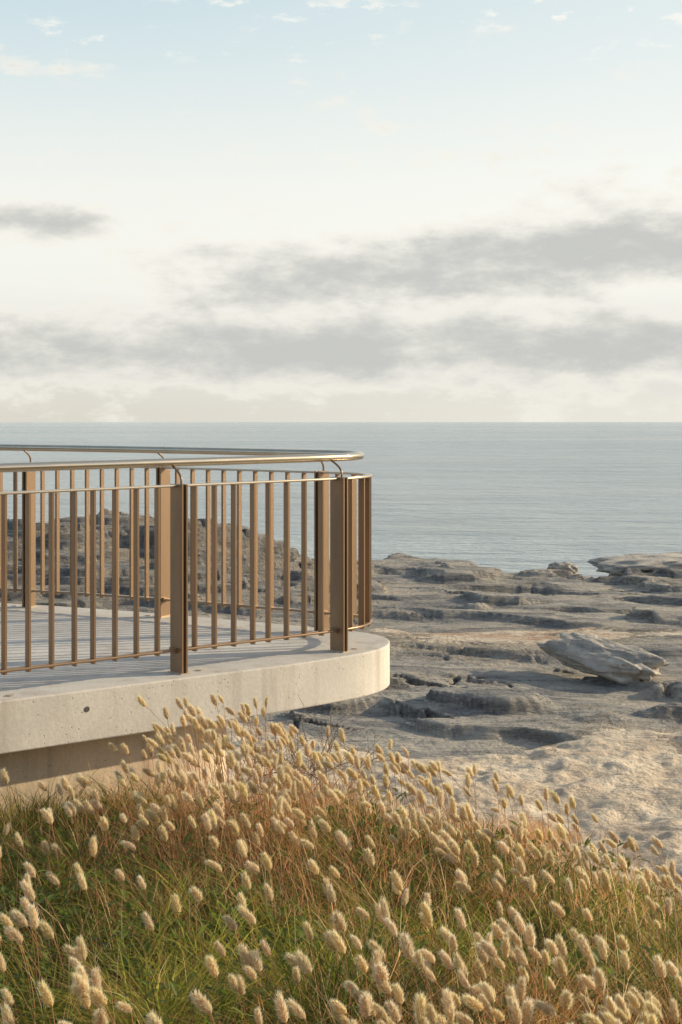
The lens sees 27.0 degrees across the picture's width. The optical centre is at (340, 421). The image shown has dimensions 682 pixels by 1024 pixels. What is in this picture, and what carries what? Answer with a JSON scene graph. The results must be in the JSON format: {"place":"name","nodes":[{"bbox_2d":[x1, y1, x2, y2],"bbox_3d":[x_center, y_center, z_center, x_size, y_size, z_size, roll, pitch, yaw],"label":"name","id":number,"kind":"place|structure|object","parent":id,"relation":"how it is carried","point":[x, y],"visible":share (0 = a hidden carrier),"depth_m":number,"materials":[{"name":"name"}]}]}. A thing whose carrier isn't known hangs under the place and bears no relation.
{"place":"outdoors","nodes":[
{"label":"outdoors","id":0,"kind":"place"},
{"bbox_2d":[0,508,681,1023],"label":"ground","id":1,"kind":"structure","parent":0,"point":[482,682],"depth_m":16.93,"materials":[{"name":"grey stone"}]},
{"bbox_2d":[0,603,389,824],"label":"lookout platform","id":2,"kind":"structure","parent":1,"relation":"on","point":[69,718],"depth_m":7.13,"materials":[{"name":"concrete"}]},
{"bbox_2d":[0,444,372,696],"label":"metal railing","id":3,"kind":"object","parent":2,"relation":"on","point":[170,599],"visible":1,"depth_m":7.67,"materials":[{"name":"brown metal"}]},
{"bbox_2d":[230,698,411,806],"bbox_3d":[-0.202,1.654,6.632,0.741,0.762,1.043,0,0,29],"label":"clump","id":4,"kind":"object","parent":1,"relation":"on","point":[297,767],"visible":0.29,"depth_m":6.65,"materials":[{"name":"beige plant"}]},
{"bbox_2d":[0,694,681,1023],"bbox_3d":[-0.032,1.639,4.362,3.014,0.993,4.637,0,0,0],"label":"bunny tail grass","id":5,"kind":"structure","parent":1,"relation":"on","point":[647,1011],"depth_m":4.94,"materials":[{"name":"beige plant"}]},
{"bbox_2d":[0,786,681,1023],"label":"broadleaf weeds","id":6,"kind":"object","parent":1,"relation":"on","point":[128,906],"visible":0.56,"depth_m":4.58,"materials":[{"name":"green plant"}]},
{"bbox_2d":[176,795,515,853],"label":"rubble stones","id":7,"kind":"object","parent":1,"relation":"on","point":[301,808],"depth_m":6.75,"materials":[{"name":"stone"}]},
{"bbox_2d":[547,562,577,574],"bbox_3d":[5.601,3.757,36.011,0.796,0.410,0.687,0,0,0],"label":"boulder","id":8,"kind":"object","parent":1,"relation":"on","point":[571,567],"visible":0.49,"depth_m":35.77,"materials":[{"name":"stone"}]},
{"bbox_2d":[537,631,665,684],"bbox_3d":[3.392,3.107,18.625,0.821,0.426,2.049,-16,14,-30],"label":"boulder","id":9,"kind":"object","parent":1,"relation":"on","point":[609,659],"visible":0.98,"depth_m":18.32,"materials":[{"name":"stone"}]},
{"bbox_2d":[587,551,681,575],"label":"rock outcrop","id":10,"kind":"object","parent":1,"relation":"on","point":[614,566],"visible":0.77,"depth_m":37.54,"materials":[{"name":"stone"}]},
{"bbox_2d":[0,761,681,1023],"bbox_3d":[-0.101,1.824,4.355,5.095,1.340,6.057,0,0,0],"label":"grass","id":11,"kind":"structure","parent":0,"point":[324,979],"depth_m":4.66,"materials":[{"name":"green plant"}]},
{"bbox_2d":[0,422,681,577],"bbox_3d":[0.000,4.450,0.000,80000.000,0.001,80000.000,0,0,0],"label":"sea","id":12,"kind":"structure","parent":0,"point":[511,497],"depth_m":109.86,"materials":[{"name":"liquid"}]},
{"bbox_2d":[0,0,681,421],"label":"sky","id":13,"kind":"structure","parent":0,"point":[211,210],"materials":[{"name":"white"}]},
{"bbox_2d":[299,790,605,872],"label":"beach grass","id":14,"kind":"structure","parent":0,"point":[539,826],"depth_m":10.31,"materials":[{"name":"beige plant"}]}
]}

